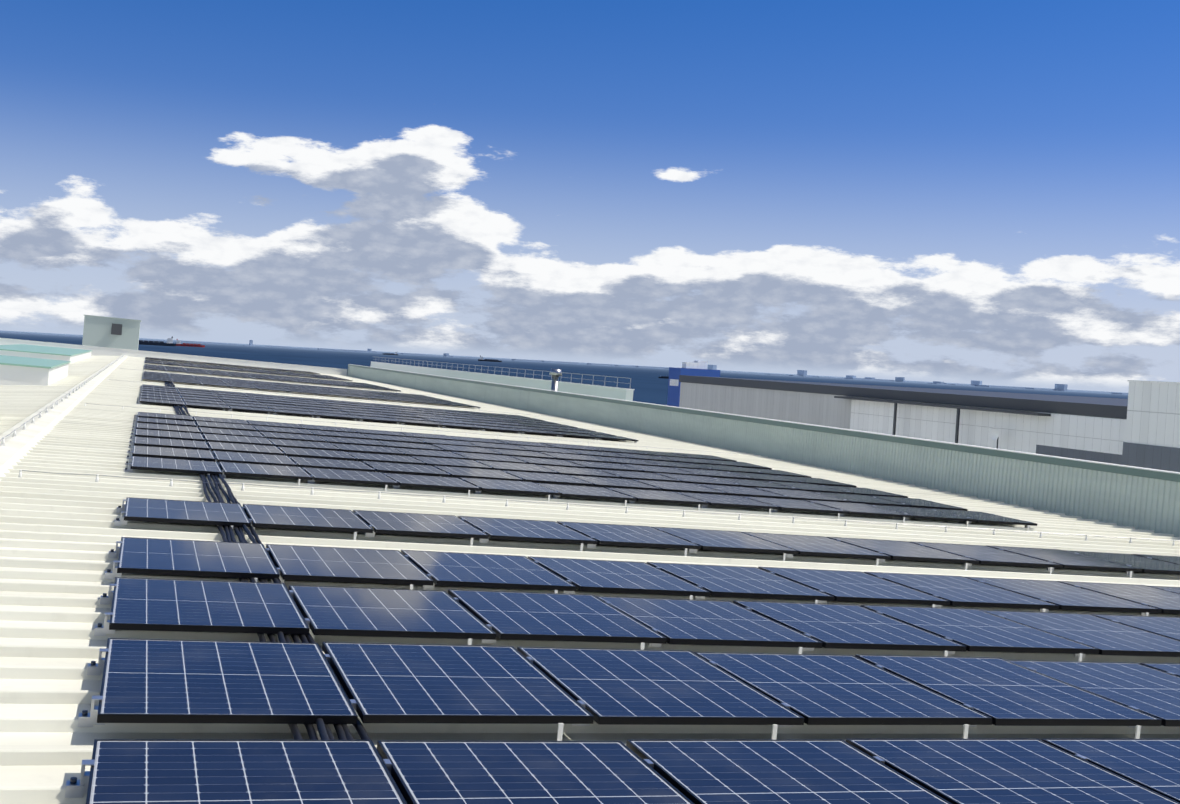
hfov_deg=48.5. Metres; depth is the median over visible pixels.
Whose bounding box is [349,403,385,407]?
solar panel
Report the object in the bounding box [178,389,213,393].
solar panel
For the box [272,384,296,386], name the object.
solar panel
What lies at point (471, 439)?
solar panel
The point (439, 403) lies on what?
solar panel
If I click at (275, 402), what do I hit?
solar panel
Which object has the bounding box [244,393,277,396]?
solar panel
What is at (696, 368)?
blue building
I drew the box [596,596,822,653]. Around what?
solar panel
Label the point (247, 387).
solar panel
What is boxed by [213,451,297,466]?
solar panel
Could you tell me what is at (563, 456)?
solar panel
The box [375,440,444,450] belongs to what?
solar panel
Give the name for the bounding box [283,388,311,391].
solar panel
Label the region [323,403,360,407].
solar panel
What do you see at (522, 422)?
solar panel
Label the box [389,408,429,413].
solar panel
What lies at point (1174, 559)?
solar panel
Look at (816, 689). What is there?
solar panel
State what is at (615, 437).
solar panel
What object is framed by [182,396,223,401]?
solar panel
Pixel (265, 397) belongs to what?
solar panel
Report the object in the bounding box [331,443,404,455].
solar panel
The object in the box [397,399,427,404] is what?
solar panel
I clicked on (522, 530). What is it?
solar panel
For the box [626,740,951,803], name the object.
solar panel
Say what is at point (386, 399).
solar panel
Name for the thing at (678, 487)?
solar panel
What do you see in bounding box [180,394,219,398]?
solar panel
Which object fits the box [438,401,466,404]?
solar panel
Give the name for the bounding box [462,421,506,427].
solar panel
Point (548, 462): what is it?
solar panel
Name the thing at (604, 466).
solar panel
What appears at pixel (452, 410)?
solar panel
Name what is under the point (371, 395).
solar panel
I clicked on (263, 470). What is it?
solar panel
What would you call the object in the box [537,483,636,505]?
solar panel
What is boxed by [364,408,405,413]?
solar panel
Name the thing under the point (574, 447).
solar panel
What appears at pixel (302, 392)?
solar panel
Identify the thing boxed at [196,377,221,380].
solar panel
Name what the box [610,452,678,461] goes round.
solar panel
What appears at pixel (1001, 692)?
solar panel
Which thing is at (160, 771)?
solar panel
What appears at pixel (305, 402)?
solar panel
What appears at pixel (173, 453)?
solar panel
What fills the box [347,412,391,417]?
solar panel
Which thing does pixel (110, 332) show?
penthouse
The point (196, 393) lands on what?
solar panel
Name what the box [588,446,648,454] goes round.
solar panel
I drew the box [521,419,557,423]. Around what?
solar panel
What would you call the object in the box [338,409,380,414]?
solar panel
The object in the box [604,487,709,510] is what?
solar panel
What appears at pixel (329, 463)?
solar panel
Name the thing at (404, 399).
solar panel
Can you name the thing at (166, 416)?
solar panel
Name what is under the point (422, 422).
solar panel
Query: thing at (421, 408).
solar panel
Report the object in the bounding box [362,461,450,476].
solar panel
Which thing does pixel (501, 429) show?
solar panel
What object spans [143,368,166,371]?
solar panel
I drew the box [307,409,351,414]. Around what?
solar panel
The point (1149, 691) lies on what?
solar panel
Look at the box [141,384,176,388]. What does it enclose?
solar panel
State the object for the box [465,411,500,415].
solar panel
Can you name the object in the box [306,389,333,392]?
solar panel
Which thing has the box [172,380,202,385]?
solar panel
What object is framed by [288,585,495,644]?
solar panel
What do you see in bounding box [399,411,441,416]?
solar panel
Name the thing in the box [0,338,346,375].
parapet
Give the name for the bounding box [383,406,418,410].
solar panel
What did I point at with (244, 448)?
solar panel
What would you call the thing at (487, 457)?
solar panel
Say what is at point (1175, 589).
solar panel
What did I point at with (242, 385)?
solar panel
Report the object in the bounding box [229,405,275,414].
solar panel
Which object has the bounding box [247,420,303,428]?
solar panel
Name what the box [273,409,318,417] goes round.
solar panel
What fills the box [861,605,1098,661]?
solar panel
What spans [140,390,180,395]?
solar panel
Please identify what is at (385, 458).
solar panel
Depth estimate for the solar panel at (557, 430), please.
36.61 m
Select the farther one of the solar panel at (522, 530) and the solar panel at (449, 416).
the solar panel at (449, 416)
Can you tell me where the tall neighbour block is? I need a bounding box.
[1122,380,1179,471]
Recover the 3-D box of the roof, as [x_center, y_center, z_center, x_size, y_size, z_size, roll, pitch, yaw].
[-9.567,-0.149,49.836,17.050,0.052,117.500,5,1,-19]
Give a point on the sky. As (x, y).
(946, 191)
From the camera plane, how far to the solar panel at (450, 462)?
20.55 m
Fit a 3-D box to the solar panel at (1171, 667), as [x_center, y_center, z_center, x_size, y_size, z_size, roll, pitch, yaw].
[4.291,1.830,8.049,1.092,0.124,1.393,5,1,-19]
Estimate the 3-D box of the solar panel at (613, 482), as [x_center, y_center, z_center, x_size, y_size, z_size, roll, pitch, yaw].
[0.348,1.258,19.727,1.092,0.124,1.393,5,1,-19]
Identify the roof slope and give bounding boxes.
[0,355,119,434]
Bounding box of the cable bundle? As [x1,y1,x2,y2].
[165,382,406,802]
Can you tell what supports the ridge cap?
on the roof
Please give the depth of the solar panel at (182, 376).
55.24 m
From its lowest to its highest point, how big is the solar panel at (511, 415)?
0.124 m
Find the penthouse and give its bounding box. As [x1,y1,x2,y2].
[82,315,141,349]
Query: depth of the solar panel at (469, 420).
37.60 m
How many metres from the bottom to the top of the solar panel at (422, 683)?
0.124 m
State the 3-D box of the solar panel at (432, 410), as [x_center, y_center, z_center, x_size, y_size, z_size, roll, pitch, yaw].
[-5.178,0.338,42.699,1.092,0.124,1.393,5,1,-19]
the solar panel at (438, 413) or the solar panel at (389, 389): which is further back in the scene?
the solar panel at (389, 389)
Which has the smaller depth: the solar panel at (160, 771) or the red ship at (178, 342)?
the solar panel at (160, 771)
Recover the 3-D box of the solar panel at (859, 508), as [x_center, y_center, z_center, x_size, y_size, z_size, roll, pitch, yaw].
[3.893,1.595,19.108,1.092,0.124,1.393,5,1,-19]
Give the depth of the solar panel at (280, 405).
35.92 m
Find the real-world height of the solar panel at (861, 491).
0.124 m
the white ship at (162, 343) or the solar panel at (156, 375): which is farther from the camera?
the white ship at (162, 343)
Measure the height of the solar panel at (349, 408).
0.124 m
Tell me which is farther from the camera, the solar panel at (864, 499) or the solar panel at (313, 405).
the solar panel at (313, 405)
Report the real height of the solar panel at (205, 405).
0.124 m
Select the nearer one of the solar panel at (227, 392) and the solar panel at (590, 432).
the solar panel at (590, 432)
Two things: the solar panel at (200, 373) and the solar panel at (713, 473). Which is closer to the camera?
the solar panel at (713, 473)
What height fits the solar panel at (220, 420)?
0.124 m
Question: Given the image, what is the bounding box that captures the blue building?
[667,361,719,406]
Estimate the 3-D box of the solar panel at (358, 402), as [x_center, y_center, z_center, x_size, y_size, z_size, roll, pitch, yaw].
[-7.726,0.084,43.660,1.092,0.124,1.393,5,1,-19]
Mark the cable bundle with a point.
(342, 732)
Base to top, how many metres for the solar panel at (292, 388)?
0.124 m
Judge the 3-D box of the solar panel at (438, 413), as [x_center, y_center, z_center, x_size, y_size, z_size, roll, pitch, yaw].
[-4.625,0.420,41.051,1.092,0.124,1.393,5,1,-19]
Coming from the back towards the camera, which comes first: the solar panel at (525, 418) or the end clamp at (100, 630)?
the solar panel at (525, 418)
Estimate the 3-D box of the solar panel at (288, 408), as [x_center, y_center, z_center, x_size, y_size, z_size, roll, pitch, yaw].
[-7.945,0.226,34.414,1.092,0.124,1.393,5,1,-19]
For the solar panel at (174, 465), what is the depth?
15.82 m
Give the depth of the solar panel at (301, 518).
11.90 m
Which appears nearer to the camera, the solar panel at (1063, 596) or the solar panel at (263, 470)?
the solar panel at (1063, 596)
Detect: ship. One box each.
[139,336,175,345]
[176,339,204,346]
[478,355,501,361]
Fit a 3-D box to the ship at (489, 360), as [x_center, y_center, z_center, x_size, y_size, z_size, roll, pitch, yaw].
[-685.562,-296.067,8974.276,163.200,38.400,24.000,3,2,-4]
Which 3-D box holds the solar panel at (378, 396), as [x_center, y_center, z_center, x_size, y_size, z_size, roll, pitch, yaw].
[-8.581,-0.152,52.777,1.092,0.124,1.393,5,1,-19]
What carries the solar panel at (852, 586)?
on the roof
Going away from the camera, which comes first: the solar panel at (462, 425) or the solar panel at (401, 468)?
the solar panel at (401, 468)
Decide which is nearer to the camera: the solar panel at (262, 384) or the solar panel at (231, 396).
the solar panel at (231, 396)
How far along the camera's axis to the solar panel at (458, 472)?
18.88 m
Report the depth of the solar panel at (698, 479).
21.88 m
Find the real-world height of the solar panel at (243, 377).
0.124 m
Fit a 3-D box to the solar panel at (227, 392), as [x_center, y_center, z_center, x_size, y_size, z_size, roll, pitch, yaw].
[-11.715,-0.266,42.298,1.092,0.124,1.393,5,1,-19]
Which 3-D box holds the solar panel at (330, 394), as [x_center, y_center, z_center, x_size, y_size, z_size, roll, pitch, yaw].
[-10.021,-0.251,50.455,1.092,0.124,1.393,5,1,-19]
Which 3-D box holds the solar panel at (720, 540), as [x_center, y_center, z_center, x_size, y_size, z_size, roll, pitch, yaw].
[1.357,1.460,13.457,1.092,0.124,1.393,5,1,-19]
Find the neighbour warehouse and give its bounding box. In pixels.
[679,375,1127,464]
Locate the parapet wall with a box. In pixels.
[347,364,1179,536]
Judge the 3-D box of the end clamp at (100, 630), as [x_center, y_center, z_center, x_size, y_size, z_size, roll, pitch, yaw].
[-2.612,1.193,7.035,0.087,0.116,0.060,5,1,-19]
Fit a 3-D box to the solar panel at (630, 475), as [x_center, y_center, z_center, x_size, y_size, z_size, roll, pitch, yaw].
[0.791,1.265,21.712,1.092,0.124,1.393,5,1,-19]
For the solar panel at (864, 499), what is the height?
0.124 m
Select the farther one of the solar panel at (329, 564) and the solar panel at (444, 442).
the solar panel at (444, 442)
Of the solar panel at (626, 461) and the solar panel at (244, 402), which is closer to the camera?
the solar panel at (626, 461)
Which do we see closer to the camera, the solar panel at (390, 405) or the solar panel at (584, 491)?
the solar panel at (584, 491)
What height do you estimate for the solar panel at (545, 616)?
0.124 m
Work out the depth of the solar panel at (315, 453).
19.78 m
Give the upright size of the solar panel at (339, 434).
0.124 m
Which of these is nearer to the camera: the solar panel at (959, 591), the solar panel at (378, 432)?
the solar panel at (959, 591)
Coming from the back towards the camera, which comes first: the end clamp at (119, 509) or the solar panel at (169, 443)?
the solar panel at (169, 443)
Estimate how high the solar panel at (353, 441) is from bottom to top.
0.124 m
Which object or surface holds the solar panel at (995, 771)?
on the roof
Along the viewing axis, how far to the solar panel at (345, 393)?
53.89 m
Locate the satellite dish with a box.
[990,427,998,440]
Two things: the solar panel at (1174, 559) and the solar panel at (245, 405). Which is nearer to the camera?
the solar panel at (1174, 559)
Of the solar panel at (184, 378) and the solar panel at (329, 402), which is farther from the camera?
the solar panel at (184, 378)
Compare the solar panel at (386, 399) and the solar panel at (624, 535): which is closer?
the solar panel at (624, 535)
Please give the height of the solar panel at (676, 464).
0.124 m
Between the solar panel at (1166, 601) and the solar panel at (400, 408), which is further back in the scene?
the solar panel at (400, 408)
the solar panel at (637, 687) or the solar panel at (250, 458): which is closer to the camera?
the solar panel at (637, 687)
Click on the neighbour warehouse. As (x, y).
(1085, 428)
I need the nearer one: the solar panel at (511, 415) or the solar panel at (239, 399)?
the solar panel at (239, 399)
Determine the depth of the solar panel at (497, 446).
26.18 m
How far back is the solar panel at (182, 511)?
11.57 m
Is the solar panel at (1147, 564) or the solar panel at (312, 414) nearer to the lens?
the solar panel at (1147, 564)
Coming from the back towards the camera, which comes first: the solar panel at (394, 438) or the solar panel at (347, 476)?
the solar panel at (394, 438)
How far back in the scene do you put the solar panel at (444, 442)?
25.83 m
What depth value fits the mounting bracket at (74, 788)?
4.54 m
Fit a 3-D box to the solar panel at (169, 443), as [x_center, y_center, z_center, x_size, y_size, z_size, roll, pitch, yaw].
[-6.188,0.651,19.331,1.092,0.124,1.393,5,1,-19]
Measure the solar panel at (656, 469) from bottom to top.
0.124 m
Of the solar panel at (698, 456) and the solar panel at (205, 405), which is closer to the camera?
the solar panel at (698, 456)
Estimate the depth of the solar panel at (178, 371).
64.54 m
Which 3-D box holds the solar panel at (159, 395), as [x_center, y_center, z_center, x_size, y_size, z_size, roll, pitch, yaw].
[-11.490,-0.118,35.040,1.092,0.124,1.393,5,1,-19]
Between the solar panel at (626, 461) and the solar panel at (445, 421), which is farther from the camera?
the solar panel at (445, 421)
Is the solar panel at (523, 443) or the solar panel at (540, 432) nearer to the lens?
the solar panel at (523, 443)
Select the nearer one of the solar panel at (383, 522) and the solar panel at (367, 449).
the solar panel at (383, 522)
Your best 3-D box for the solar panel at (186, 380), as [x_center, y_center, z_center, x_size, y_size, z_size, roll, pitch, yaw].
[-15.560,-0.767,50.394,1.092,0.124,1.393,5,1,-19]
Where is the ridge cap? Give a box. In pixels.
[0,355,127,480]
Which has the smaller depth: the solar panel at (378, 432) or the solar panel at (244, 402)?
the solar panel at (378, 432)
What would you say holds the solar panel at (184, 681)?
on the roof
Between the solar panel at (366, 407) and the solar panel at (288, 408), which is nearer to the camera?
the solar panel at (288, 408)
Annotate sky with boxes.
[0,0,1179,392]
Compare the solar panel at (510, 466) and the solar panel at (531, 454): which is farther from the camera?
the solar panel at (531, 454)
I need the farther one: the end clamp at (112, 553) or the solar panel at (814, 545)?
the solar panel at (814, 545)
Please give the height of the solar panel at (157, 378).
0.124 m
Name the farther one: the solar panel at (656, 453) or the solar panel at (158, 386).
the solar panel at (158, 386)
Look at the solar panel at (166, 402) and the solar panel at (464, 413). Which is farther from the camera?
the solar panel at (464, 413)
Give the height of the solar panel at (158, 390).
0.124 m
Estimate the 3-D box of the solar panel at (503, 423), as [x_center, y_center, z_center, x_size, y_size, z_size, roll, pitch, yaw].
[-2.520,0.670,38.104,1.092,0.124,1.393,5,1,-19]
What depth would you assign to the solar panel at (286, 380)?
66.19 m
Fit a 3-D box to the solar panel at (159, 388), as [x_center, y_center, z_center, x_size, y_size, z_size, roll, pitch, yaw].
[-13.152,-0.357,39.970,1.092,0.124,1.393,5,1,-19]
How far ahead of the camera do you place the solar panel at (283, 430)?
24.78 m
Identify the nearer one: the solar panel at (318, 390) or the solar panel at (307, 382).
the solar panel at (318, 390)
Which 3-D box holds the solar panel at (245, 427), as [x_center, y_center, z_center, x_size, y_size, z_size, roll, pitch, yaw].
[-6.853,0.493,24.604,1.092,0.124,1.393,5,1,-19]
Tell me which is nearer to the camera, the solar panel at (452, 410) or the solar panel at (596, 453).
the solar panel at (596, 453)
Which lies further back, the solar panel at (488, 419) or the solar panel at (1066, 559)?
the solar panel at (488, 419)
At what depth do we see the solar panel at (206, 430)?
22.84 m
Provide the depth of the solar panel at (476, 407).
51.72 m
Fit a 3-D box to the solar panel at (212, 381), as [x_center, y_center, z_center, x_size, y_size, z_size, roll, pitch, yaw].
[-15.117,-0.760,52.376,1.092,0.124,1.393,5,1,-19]
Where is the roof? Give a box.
[0,356,1179,803]
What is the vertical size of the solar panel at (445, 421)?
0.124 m
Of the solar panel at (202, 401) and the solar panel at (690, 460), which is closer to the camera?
the solar panel at (690, 460)
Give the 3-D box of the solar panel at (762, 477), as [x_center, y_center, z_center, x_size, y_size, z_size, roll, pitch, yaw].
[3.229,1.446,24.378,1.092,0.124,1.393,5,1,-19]
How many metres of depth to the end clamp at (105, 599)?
7.83 m
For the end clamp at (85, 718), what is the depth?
5.37 m
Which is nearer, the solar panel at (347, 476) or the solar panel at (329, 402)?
the solar panel at (347, 476)
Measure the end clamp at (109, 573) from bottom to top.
0.116 m
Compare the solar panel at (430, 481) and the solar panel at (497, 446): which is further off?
the solar panel at (497, 446)
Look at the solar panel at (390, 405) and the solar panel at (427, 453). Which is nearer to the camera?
the solar panel at (427, 453)
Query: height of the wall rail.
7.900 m
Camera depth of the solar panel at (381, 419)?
33.12 m
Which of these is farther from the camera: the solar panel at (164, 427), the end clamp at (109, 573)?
the solar panel at (164, 427)
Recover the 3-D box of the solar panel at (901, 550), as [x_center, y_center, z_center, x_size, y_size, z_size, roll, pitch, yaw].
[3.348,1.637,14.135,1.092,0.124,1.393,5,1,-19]
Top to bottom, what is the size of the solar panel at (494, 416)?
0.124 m
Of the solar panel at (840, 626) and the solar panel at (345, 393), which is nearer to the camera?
the solar panel at (840, 626)
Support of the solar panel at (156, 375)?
on the roof
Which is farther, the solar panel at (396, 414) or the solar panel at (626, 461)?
the solar panel at (396, 414)
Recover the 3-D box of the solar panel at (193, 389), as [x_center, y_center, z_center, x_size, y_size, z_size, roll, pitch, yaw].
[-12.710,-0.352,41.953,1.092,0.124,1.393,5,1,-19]
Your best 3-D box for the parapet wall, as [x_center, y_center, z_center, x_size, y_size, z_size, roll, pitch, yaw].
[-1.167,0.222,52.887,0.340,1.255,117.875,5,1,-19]
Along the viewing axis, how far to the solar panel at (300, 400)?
41.27 m
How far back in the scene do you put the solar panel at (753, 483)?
22.24 m
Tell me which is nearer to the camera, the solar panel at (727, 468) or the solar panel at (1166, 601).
the solar panel at (1166, 601)
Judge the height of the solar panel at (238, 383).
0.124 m
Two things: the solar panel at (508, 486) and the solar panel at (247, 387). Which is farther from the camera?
the solar panel at (247, 387)
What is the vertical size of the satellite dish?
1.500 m
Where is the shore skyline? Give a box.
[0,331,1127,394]
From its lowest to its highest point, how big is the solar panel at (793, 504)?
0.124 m
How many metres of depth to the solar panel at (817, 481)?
24.52 m
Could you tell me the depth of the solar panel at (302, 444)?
21.46 m
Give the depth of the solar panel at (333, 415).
32.78 m
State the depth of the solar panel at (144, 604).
7.48 m
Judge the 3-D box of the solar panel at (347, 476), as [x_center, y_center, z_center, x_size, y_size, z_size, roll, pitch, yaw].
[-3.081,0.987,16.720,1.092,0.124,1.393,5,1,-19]
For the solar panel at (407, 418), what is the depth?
35.32 m
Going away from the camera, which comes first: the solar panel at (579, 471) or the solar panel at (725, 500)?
the solar panel at (725, 500)
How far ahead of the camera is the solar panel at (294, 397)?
42.78 m
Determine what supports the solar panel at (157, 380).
on the roof
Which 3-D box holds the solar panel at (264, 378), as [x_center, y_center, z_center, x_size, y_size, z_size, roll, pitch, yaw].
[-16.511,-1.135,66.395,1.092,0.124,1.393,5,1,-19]
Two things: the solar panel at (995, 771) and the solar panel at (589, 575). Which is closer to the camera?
the solar panel at (995, 771)
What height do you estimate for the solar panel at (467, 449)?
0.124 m
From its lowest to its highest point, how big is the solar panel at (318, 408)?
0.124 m
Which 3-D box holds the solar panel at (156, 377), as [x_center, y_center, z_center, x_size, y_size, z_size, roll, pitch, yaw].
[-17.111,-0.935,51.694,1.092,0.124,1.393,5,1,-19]
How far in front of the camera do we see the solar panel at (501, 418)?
41.62 m
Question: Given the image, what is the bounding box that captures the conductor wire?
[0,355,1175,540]
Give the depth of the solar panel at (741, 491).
20.22 m
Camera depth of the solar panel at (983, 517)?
19.57 m
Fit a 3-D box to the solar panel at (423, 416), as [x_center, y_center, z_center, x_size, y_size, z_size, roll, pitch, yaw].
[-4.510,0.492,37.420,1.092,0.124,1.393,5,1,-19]
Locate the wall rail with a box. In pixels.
[371,357,634,400]
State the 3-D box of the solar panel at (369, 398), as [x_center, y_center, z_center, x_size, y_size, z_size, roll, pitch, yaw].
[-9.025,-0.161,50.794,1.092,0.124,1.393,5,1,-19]
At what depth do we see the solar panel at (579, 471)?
21.20 m
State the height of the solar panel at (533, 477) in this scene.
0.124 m
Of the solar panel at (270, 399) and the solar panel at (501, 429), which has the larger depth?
the solar panel at (270, 399)
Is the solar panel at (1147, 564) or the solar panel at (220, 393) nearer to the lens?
the solar panel at (1147, 564)
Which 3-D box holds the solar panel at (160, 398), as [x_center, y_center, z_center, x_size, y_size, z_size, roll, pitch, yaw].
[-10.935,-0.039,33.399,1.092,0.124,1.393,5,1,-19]
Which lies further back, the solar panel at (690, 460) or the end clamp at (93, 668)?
the solar panel at (690, 460)
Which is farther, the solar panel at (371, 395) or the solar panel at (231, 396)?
the solar panel at (371, 395)
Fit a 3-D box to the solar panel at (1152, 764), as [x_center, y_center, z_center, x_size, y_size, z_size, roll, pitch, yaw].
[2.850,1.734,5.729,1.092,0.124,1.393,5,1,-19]
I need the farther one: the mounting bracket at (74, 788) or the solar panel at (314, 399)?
the solar panel at (314, 399)
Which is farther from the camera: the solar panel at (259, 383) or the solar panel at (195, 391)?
the solar panel at (259, 383)
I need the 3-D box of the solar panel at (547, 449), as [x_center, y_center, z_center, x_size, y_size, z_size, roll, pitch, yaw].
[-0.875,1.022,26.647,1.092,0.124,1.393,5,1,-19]
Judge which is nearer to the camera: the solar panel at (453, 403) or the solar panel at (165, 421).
the solar panel at (165, 421)
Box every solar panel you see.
[83,739,406,803]
[90,638,357,739]
[103,577,309,641]
[114,537,280,582]
[120,497,251,529]
[128,456,223,480]
[131,445,216,461]
[132,436,210,449]
[134,429,205,440]
[135,422,200,432]
[136,417,197,426]
[137,412,194,420]
[139,393,181,398]
[139,395,183,401]
[139,398,185,406]
[140,386,177,390]
[140,388,179,393]
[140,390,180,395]
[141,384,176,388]
[142,374,170,377]
[142,375,170,378]
[142,376,171,379]
[142,378,172,382]
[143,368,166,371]
[143,373,169,375]
[166,370,188,373]
[170,375,195,378]
[170,376,197,379]
[171,378,197,380]
[172,379,200,382]
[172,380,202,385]
[176,387,211,391]
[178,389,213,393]
[179,391,216,396]
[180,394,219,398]
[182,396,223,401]
[183,399,226,404]
[185,402,231,410]
[189,372,210,375]
[193,416,249,424]
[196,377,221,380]
[196,421,256,430]
[198,380,226,383]
[199,427,264,437]
[200,381,228,384]
[202,383,231,387]
[203,433,273,445]
[207,441,284,454]
[210,390,245,394]
[213,392,249,396]
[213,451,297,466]
[216,394,253,398]
[218,396,258,401]
[219,462,312,485]
[221,399,263,404]
[225,402,269,408]
[226,382,253,385]
[229,384,255,386]
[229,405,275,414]
[231,385,260,390]
[232,375,254,379]
[243,504,372,539]
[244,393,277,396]
[247,382,271,384]
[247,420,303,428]
[248,395,284,399]
[249,383,276,386]
[252,384,279,387]
[252,397,290,401]
[252,425,314,434]
[253,377,275,380]
[256,386,284,389]
[257,400,296,405]
[259,431,326,441]
[261,388,289,392]
[262,403,302,407]
[266,405,310,411]
[266,544,433,589]
[268,438,339,450]
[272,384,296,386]
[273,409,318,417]
[275,379,296,382]
[276,395,311,399]
[277,446,356,460]
[280,387,305,389]
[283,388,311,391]
[283,398,318,402]
[288,390,317,394]
[288,400,325,404]
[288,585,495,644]
[289,456,375,471]
[294,403,333,407]
[295,381,318,384]
[299,424,356,432]
[300,406,341,411]
[302,467,398,491]
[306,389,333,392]
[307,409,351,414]
[309,398,344,402]
[309,430,370,439]
[312,391,337,393]
[315,392,345,397]
[315,400,352,404]
[315,412,361,420]
[318,436,386,446]
[322,642,593,740]
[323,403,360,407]
[330,406,370,410]
[331,391,359,394]
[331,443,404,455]
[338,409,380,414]
[342,395,373,399]
[342,401,374,404]
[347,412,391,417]
[348,452,425,464]
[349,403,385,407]
[351,428,408,436]
[353,510,488,545]
[355,415,403,424]
[357,393,384,396]
[357,406,395,410]
[361,433,425,443]
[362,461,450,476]
[363,395,392,398]
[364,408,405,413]
[371,397,400,401]
[373,403,408,407]
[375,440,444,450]
[376,412,417,417]
[377,740,693,803]
[379,388,400,391]
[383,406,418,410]
[383,473,480,496]
[386,415,429,420]
[389,397,418,400]
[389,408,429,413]
[392,447,467,458]
[396,419,444,427]
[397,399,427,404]
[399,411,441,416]
[400,432,458,440]
[401,550,575,593]
[405,406,439,410]
[410,414,453,419]
[410,456,492,469]
[412,408,450,412]
[413,437,478,446]
[422,401,453,406]
[422,418,469,424]
[424,398,450,401]
[424,411,463,416]
[431,444,501,454]
[433,465,523,480]
[435,414,476,419]
[437,409,469,412]
[437,422,484,430]
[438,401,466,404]
[446,411,482,415]
[447,403,479,408]
[448,589,666,649]
[449,436,507,443]
[450,418,490,423]
[451,451,527,463]
[457,414,495,418]
[457,516,597,550]
[459,477,560,501]
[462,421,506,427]
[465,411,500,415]
[465,441,530,450]
[469,417,510,422]
[474,460,558,473]
[476,425,524,433]
[478,414,510,417]
[481,420,525,425]
[486,448,556,458]
[487,416,528,421]
[493,439,555,447]
[494,413,529,417]
[498,424,542,429]
[500,419,543,424]
[501,470,593,486]
[507,416,543,420]
[510,456,586,467]
[514,428,562,436]
[515,445,581,454]
[517,647,803,739]
[518,423,560,428]
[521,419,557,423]
[528,556,709,599]
[534,422,577,427]
[535,427,580,433]
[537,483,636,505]
[538,465,621,478]
[539,442,602,451]
[539,452,610,462]
[552,426,595,431]
[552,431,600,439]
[557,521,700,555]
[565,460,643,471]
[567,449,630,458]
[568,475,661,490]
[571,430,614,435]
[587,434,637,442]
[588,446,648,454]
[594,456,662,466]
[596,469,682,482]
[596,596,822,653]
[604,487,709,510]
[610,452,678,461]
[621,464,699,475]
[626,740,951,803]
[629,449,692,457]
[631,479,727,494]
[638,459,713,469]
[647,562,833,603]
[653,527,798,560]
[654,473,741,486]
[660,456,725,465]
[670,452,736,461]
[671,467,752,479]
[675,492,779,514]
[689,463,762,473]
[693,483,790,498]
[694,652,991,738]
[703,459,771,469]
[712,477,798,489]
[724,471,805,482]
[733,600,965,656]
[741,467,810,477]
[741,496,847,518]
[742,532,890,565]
[752,487,851,502]
[758,567,949,607]
[766,481,853,493]
[775,475,856,486]
[804,500,913,522]
[811,491,909,506]
[823,485,907,497]
[828,537,978,569]
[846,739,1179,803]
[855,654,1161,738]
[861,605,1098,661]
[864,572,1058,611]
[867,495,967,510]
[868,504,976,526]
[908,541,1062,573]
[926,508,1036,530]
[966,577,1161,615]
[982,610,1179,657]
[986,545,1141,577]
[1007,660,1179,727]
[1042,739,1179,802]
[1058,581,1179,613]
[1064,550,1179,574]
[1091,614,1179,640]
[1133,554,1179,564]
[1140,663,1179,676]
[1150,586,1179,593]
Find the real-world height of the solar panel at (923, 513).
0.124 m
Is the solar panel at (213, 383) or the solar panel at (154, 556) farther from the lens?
the solar panel at (213, 383)
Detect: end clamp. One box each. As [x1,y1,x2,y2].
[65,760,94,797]
[78,696,102,726]
[87,648,108,675]
[94,612,112,635]
[100,584,116,604]
[104,560,119,578]
[108,541,121,557]
[114,511,125,525]
[116,500,127,512]
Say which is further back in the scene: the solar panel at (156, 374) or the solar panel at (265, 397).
the solar panel at (156, 374)
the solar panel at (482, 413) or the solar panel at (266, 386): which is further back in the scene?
the solar panel at (266, 386)
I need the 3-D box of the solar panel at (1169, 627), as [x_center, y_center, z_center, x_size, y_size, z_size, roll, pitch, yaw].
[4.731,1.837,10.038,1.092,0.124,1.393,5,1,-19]
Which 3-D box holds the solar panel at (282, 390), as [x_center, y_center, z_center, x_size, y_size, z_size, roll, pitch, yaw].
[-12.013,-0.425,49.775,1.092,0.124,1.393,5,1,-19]
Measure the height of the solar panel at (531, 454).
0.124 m
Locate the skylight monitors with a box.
[0,344,91,385]
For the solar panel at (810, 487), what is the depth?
22.57 m
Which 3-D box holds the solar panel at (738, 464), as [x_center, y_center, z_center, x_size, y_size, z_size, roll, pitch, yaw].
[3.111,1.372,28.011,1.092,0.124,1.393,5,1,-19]
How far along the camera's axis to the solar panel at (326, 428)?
26.77 m
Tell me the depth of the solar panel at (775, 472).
26.17 m
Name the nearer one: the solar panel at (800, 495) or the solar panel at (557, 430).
the solar panel at (800, 495)
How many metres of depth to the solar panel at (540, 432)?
34.51 m
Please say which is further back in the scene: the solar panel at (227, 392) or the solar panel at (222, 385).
the solar panel at (222, 385)
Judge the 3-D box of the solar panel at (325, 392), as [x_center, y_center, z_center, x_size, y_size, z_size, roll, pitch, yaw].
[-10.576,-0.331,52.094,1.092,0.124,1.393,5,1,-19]
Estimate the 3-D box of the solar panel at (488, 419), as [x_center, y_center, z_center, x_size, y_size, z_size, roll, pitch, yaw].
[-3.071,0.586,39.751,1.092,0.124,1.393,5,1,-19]
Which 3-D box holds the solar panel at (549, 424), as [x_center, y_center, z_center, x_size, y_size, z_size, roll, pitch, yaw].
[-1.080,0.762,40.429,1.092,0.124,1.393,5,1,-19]

